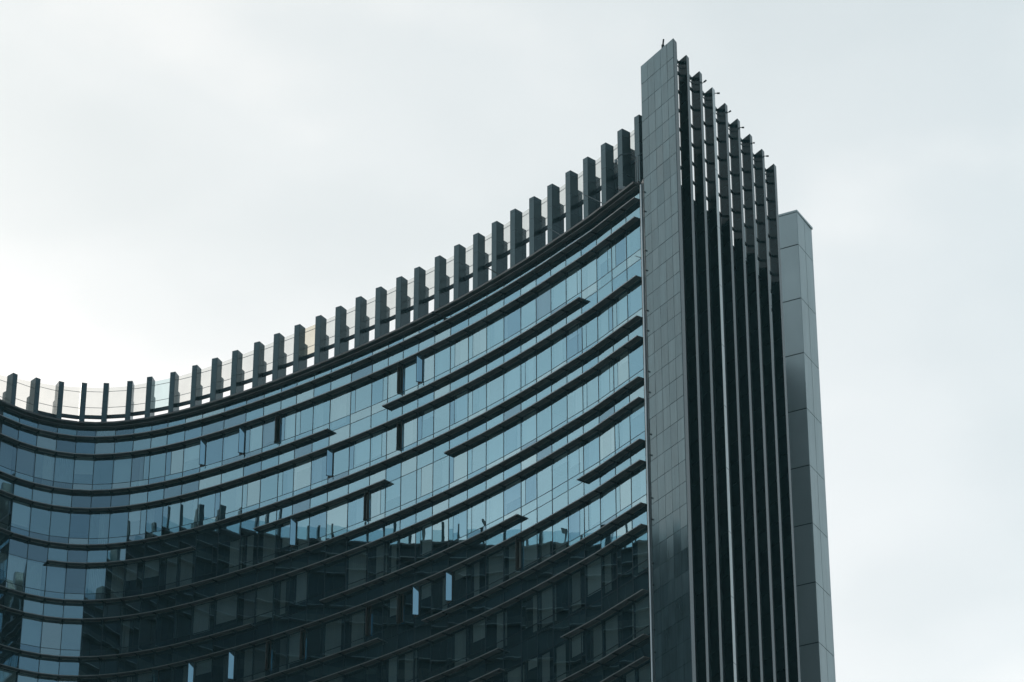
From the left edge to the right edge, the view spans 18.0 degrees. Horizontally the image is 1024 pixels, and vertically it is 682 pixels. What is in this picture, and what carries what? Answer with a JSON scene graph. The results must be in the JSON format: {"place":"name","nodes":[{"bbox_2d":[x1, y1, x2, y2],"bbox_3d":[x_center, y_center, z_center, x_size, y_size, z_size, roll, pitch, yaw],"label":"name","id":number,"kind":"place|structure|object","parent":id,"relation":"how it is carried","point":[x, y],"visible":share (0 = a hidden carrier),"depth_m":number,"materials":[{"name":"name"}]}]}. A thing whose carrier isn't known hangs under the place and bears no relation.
{"place":"outdoors","nodes":[
{"label":"outdoors","id":0,"kind":"place"},
{"bbox_2d":[0,0,1023,681],"label":"sky","id":1,"kind":"structure","parent":0,"point":[184,184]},
{"label":"ground","id":2,"kind":"structure","parent":0,"visible":0},
{"bbox_2d":[0,38,835,681],"bbox_3d":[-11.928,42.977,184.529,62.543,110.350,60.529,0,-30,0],"label":"curved tower","id":3,"kind":"structure","parent":2,"relation":"on","point":[586,444],"depth_m":191.79,"materials":[{"name":"grey glass"}]},
{"bbox_2d":[0,551,7,580],"bbox_3d":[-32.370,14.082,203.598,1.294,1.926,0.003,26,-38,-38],"label":"window","id":4,"kind":"structure","parent":3,"relation":"in","point":[3,556],"depth_m":203.84,"materials":[{"name":"blue glass"}]},
{"bbox_2d":[0,668,16,681],"bbox_3d":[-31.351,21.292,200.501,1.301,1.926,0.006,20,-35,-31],"label":"window","id":5,"kind":"structure","parent":3,"relation":"in","point":[6,675],"depth_m":200.78,"materials":[{"name":"blue glass"}]},
{"bbox_2d":[8,554,26,586],"bbox_3d":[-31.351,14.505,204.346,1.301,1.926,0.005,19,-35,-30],"label":"window","id":6,"kind":"structure","parent":3,"relation":"in","point":[17,564],"depth_m":204.49,"materials":[{"name":"blue glass"}]},
{"bbox_2d":[217,537,239,570],"bbox_3d":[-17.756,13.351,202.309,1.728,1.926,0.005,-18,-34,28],"label":"window","id":7,"kind":"structure","parent":3,"relation":"in","point":[228,551],"depth_m":202.30,"materials":[{"name":"black glass"}]},
{"bbox_2d":[220,482,242,514],"bbox_3d":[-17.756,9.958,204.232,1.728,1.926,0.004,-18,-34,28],"label":"window","id":8,"kind":"structure","parent":3,"relation":"in","point":[231,496],"depth_m":204.24,"materials":[{"name":"blue glass"}]},
{"bbox_2d":[255,583,272,615],"bbox_3d":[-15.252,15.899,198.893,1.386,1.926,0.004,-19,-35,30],"label":"window","id":9,"kind":"structure","parent":3,"relation":"in","point":[264,594],"depth_m":198.88,"materials":[{"name":"black glass"}]},
{"bbox_2d":[258,526,275,557],"bbox_3d":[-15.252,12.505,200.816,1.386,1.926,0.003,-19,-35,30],"label":"window","id":10,"kind":"structure","parent":3,"relation":"in","point":[266,538],"depth_m":200.83,"materials":[{"name":"black glass"}]},
{"bbox_2d":[260,470,277,501],"bbox_3d":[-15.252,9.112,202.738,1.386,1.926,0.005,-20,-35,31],"label":"window","id":11,"kind":"structure","parent":3,"relation":"in","point":[268,491],"depth_m":202.75,"materials":[{"name":"blue glass"}]},
{"bbox_2d":[293,458,310,490],"bbox_3d":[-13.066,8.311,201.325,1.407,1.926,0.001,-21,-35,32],"label":"window","id":12,"kind":"structure","parent":3,"relation":"in","point":[302,470],"depth_m":201.32,"materials":[{"name":"blue glass"}]},
{"bbox_2d":[305,623,322,657],"bbox_3d":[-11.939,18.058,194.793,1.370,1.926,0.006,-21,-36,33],"label":"window","id":13,"kind":"structure","parent":3,"relation":"in","point":[313,646],"depth_m":194.79,"materials":[{"name":"black glass"}]},
{"bbox_2d":[323,616,343,651],"bbox_3d":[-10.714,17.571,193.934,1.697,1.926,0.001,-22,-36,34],"label":"window","id":14,"kind":"structure","parent":3,"relation":"in","point":[333,630],"depth_m":193.94,"materials":[{"name":"black glass"}]},
{"bbox_2d":[325,557,345,591],"bbox_3d":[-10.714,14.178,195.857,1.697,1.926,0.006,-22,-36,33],"label":"window","id":15,"kind":"structure","parent":3,"relation":"in","point":[335,571],"depth_m":195.84,"materials":[{"name":"black glass"}]},
{"bbox_2d":[326,500,347,534],"bbox_3d":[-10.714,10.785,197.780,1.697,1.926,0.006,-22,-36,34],"label":"window","id":16,"kind":"structure","parent":3,"relation":"in","point":[336,513],"depth_m":197.76,"materials":[{"name":"blue glass"}]},
{"bbox_2d":[330,388,350,421],"bbox_3d":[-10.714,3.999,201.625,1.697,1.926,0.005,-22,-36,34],"label":"window","id":17,"kind":"structure","parent":3,"relation":"in","point":[340,402],"depth_m":201.61,"materials":[{"name":"blue glass"}]},
{"bbox_2d":[348,493,363,526],"bbox_3d":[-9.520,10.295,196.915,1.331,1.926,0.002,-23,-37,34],"label":"window","id":18,"kind":"structure","parent":3,"relation":"in","point":[355,504],"depth_m":196.94,"materials":[{"name":"blue glass"}]},
{"bbox_2d":[346,549,366,584],"bbox_3d":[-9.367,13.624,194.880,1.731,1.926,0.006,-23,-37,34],"label":"window","id":19,"kind":"structure","parent":3,"relation":"in","point":[356,565],"depth_m":194.89,"materials":[{"name":"black glass"}]},
{"bbox_2d":[348,668,364,681],"bbox_3d":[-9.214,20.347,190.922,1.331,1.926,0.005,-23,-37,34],"label":"window","id":20,"kind":"structure","parent":3,"relation":"in","point":[358,675],"depth_m":191.16,"materials":[{"name":"black glass"}]},
{"bbox_2d":[349,607,365,641],"bbox_3d":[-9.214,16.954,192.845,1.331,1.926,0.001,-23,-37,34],"label":"window","id":21,"kind":"structure","parent":3,"relation":"in","point":[357,619],"depth_m":192.85,"materials":[{"name":"black glass"}]},
{"bbox_2d":[127,220,641,681],"bbox_3d":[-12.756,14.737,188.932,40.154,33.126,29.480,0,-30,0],"label":"windows","id":22,"kind":"structure","parent":3,"relation":"in","point":[563,288],"depth_m":190.93,"materials":[{"name":"blue glass"}]},
{"bbox_2d":[397,649,412,681],"bbox_3d":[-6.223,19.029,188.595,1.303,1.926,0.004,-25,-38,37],"label":"window","id":23,"kind":"structure","parent":3,"relation":"in","point":[405,660],"depth_m":188.61,"materials":[{"name":"black glass"}]},
{"bbox_2d":[431,635,446,670],"bbox_3d":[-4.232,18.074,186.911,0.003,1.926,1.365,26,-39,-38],"label":"window","id":24,"kind":"structure","parent":3,"relation":"in","point":[438,646],"depth_m":186.92,"materials":[{"name":"black glass"}]},
{"bbox_2d":[431,575,446,609],"bbox_3d":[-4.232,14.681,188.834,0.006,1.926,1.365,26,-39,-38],"label":"window","id":25,"kind":"structure","parent":3,"relation":"in","point":[438,585],"depth_m":188.89,"materials":[{"name":"black glass"}]},
{"bbox_2d":[432,514,447,549],"bbox_3d":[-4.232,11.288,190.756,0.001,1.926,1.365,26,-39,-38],"label":"window","id":26,"kind":"structure","parent":3,"relation":"in","point":[440,526],"depth_m":190.74,"materials":[{"name":"blue glass"}]},
{"bbox_2d":[433,456,448,490],"bbox_3d":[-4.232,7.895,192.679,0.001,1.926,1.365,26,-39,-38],"label":"window","id":27,"kind":"structure","parent":3,"relation":"in","point":[440,467],"depth_m":192.66,"materials":[{"name":"blue glass"}]},
{"bbox_2d":[485,672,502,681],"bbox_3d":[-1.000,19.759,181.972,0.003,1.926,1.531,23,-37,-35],"label":"window","id":28,"kind":"structure","parent":3,"relation":"in","point":[498,678],"depth_m":182.19,"materials":[{"name":"black glass"}]},
{"bbox_2d":[486,609,502,646],"bbox_3d":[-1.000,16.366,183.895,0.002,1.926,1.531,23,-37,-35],"label":"window","id":29,"kind":"structure","parent":3,"relation":"in","point":[494,622],"depth_m":183.89,"materials":[{"name":"black glass"}]},
{"bbox_2d":[486,547,502,584],"bbox_3d":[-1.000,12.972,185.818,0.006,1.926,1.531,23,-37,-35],"label":"window","id":30,"kind":"structure","parent":3,"relation":"in","point":[494,561],"depth_m":185.83,"materials":[{"name":"black glass"}]},
{"bbox_2d":[486,487,502,524],"bbox_3d":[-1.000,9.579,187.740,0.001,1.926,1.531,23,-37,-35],"label":"window","id":31,"kind":"structure","parent":3,"relation":"in","point":[494,500],"depth_m":187.74,"materials":[{"name":"blue glass"}]},
{"bbox_2d":[486,428,502,464],"bbox_3d":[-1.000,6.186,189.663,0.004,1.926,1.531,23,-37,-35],"label":"window","id":32,"kind":"structure","parent":3,"relation":"in","point":[494,448],"depth_m":189.68,"materials":[{"name":"blue glass"}]},
{"bbox_2d":[487,370,502,405],"bbox_3d":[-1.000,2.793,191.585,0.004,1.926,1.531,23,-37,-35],"label":"window","id":33,"kind":"structure","parent":3,"relation":"in","point":[495,382],"depth_m":191.58,"materials":[{"name":"blue glass"}]},
{"bbox_2d":[487,313,503,348],"bbox_3d":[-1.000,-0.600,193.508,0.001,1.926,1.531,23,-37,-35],"label":"window","id":34,"kind":"structure","parent":3,"relation":"in","point":[495,326],"depth_m":193.51,"materials":[{"name":"blue glass"}]},
{"bbox_2d":[504,303,519,339],"bbox_3d":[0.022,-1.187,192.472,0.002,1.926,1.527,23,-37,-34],"label":"window","id":35,"kind":"structure","parent":3,"relation":"in","point":[512,315],"depth_m":192.48,"materials":[{"name":"blue glass"}]},
{"bbox_2d":[504,663,520,681],"bbox_3d":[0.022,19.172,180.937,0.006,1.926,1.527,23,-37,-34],"label":"window","id":36,"kind":"structure","parent":3,"relation":"in","point":[513,674],"depth_m":181.12,"materials":[{"name":"black glass"}]},
{"bbox_2d":[504,600,520,638],"bbox_3d":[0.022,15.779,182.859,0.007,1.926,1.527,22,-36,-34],"label":"window","id":37,"kind":"structure","parent":3,"relation":"in","point":[512,613],"depth_m":182.86,"materials":[{"name":"black glass"}]},
{"bbox_2d":[504,478,520,515],"bbox_3d":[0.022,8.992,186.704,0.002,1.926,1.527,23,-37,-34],"label":"window","id":38,"kind":"structure","parent":3,"relation":"in","point":[512,491],"depth_m":186.69,"materials":[{"name":"blue glass"}]},
{"bbox_2d":[504,418,520,455],"bbox_3d":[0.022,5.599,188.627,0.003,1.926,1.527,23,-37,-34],"label":"window","id":39,"kind":"structure","parent":3,"relation":"in","point":[512,432],"depth_m":188.61,"materials":[{"name":"blue glass"}]},
{"bbox_2d":[504,360,520,396],"bbox_3d":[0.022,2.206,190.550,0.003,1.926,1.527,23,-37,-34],"label":"window","id":40,"kind":"structure","parent":3,"relation":"in","point":[512,374],"depth_m":190.56,"materials":[{"name":"blue glass"}]},
{"bbox_2d":[521,409,535,445],"bbox_3d":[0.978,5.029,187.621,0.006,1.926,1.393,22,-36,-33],"label":"window","id":41,"kind":"structure","parent":3,"relation":"in","point":[528,422],"depth_m":187.65,"materials":[{"name":"blue glass"}]},
{"bbox_2d":[521,530,536,566],"bbox_3d":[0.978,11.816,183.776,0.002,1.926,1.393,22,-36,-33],"label":"window","id":42,"kind":"structure","parent":3,"relation":"in","point":[529,541],"depth_m":183.75,"materials":[{"name":"grey glass"}]},
{"bbox_2d":[537,521,551,558],"bbox_3d":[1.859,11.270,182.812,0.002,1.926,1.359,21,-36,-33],"label":"window","id":43,"kind":"structure","parent":3,"relation":"in","point":[544,533],"depth_m":182.83,"materials":[{"name":"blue glass"}]},
{"bbox_2d":[537,460,551,497],"bbox_3d":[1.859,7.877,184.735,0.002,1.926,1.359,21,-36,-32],"label":"window","id":44,"kind":"structure","parent":3,"relation":"in","point":[544,472],"depth_m":184.74,"materials":[{"name":"blue glass"}]},
{"bbox_2d":[538,647,552,681],"bbox_3d":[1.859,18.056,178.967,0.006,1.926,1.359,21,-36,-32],"label":"window","id":45,"kind":"structure","parent":3,"relation":"in","point":[545,659],"depth_m":178.97,"materials":[{"name":"black glass"}]},
{"bbox_2d":[538,584,552,621],"bbox_3d":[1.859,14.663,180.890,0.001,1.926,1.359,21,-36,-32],"label":"window","id":46,"kind":"structure","parent":3,"relation":"in","point":[545,595],"depth_m":180.86,"materials":[{"name":"black glass"}]},
{"bbox_2d":[552,451,566,488],"bbox_3d":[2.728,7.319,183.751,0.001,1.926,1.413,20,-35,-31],"label":"window","id":47,"kind":"structure","parent":3,"relation":"in","point":[559,463],"depth_m":183.80,"materials":[{"name":"blue glass"}]},
{"bbox_2d":[552,390,566,427],"bbox_3d":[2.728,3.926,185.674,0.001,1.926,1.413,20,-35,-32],"label":"window","id":48,"kind":"structure","parent":3,"relation":"in","point":[559,403],"depth_m":185.69,"materials":[{"name":"blue glass"}]},
{"bbox_2d":[553,512,567,550],"bbox_3d":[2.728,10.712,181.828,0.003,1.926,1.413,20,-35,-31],"label":"window","id":49,"kind":"structure","parent":3,"relation":"in","point":[560,524],"depth_m":181.83,"materials":[{"name":"blue glass"}]},
{"bbox_2d":[553,575,568,613],"bbox_3d":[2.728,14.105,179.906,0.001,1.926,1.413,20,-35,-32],"label":"window","id":50,"kind":"structure","parent":3,"relation":"in","point":[560,587],"depth_m":179.93,"materials":[{"name":"black glass"}]},
{"bbox_2d":[554,639,568,677],"bbox_3d":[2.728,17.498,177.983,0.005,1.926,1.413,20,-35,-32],"label":"window","id":51,"kind":"structure","parent":3,"relation":"in","point":[561,651],"depth_m":177.97,"materials":[{"name":"black glass"}]},
{"bbox_2d":[567,381,582,417],"bbox_3d":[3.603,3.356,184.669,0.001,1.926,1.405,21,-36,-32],"label":"window","id":52,"kind":"structure","parent":3,"relation":"in","point":[574,394],"depth_m":184.70,"materials":[{"name":"blue glass"}]},
{"bbox_2d":[581,253,596,290],"bbox_3d":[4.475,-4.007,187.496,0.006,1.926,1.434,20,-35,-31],"label":"window","id":53,"kind":"structure","parent":3,"relation":"in","point":[588,267],"depth_m":187.51,"materials":[{"name":"blue glass"}]},
{"bbox_2d":[584,431,598,469],"bbox_3d":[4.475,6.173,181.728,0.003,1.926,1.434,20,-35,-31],"label":"window","id":54,"kind":"structure","parent":3,"relation":"in","point":[591,444],"depth_m":181.74,"materials":[{"name":"blue glass"}]},
{"bbox_2d":[585,556,600,595],"bbox_3d":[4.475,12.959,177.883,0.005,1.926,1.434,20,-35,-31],"label":"window","id":55,"kind":"structure","parent":3,"relation":"in","point":[592,569],"depth_m":177.88,"materials":[{"name":"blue glass"}]},
{"bbox_2d":[599,421,614,459],"bbox_3d":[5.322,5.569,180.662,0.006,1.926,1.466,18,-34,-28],"label":"window","id":56,"kind":"structure","parent":3,"relation":"in","point":[607,444],"depth_m":180.68,"materials":[{"name":"blue glass"}]},
{"bbox_2d":[600,483,615,522],"bbox_3d":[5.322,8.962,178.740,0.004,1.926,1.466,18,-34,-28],"label":"window","id":57,"kind":"structure","parent":3,"relation":"in","point":[608,501],"depth_m":178.75,"materials":[{"name":"blue glass"}]},
{"bbox_2d":[602,612,617,651],"bbox_3d":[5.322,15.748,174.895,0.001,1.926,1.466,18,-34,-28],"label":"window","id":58,"kind":"structure","parent":3,"relation":"in","point":[610,624],"depth_m":174.87,"materials":[{"name":"blue glass"}]},
{"bbox_2d":[617,186,624,190],"bbox_3d":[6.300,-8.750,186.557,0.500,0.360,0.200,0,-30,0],"label":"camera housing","id":59,"kind":"object","parent":3,"relation":"attached to","point":[619,188],"visible":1,"depth_m":186.51,"materials":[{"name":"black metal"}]},
{"bbox_2d":[614,153,636,181],"bbox_3d":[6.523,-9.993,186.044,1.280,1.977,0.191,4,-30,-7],"label":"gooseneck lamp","id":60,"kind":"object","parent":3,"relation":"attached to","point":[615,161],"visible":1,"depth_m":186.12,"materials":[{"name":"metal"}]},
{"bbox_2d":[629,339,642,377],"bbox_3d":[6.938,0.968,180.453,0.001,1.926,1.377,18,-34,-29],"label":"window","id":61,"kind":"structure","parent":3,"relation":"in","point":[635,351],"depth_m":180.46,"materials":[{"name":"blue glass"}]},
{"bbox_2d":[630,400,644,438],"bbox_3d":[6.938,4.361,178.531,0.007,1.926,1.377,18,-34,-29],"label":"window","id":62,"kind":"structure","parent":3,"relation":"in","point":[637,416],"depth_m":178.53,"materials":[{"name":"blue glass"}]},
{"bbox_2d":[631,463,645,502],"bbox_3d":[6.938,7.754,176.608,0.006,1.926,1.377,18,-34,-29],"label":"window","id":63,"kind":"structure","parent":3,"relation":"in","point":[638,476],"depth_m":176.63,"materials":[{"name":"blue glass"}]},
{"bbox_2d":[633,527,647,566],"bbox_3d":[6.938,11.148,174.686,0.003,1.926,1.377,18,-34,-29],"label":"window","id":64,"kind":"structure","parent":3,"relation":"in","point":[640,547],"depth_m":174.70,"materials":[{"name":"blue glass"}]},
{"bbox_2d":[634,592,648,632],"bbox_3d":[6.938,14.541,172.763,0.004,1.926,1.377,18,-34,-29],"label":"window","id":65,"kind":"structure","parent":3,"relation":"in","point":[641,605],"depth_m":172.79,"materials":[{"name":"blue glass"}]},
{"bbox_2d":[635,659,650,681],"bbox_3d":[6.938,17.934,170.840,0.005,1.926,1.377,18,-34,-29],"label":"window","id":66,"kind":"structure","parent":3,"relation":"in","point":[642,672],"depth_m":171.02,"materials":[{"name":"blue glass"}]}
]}

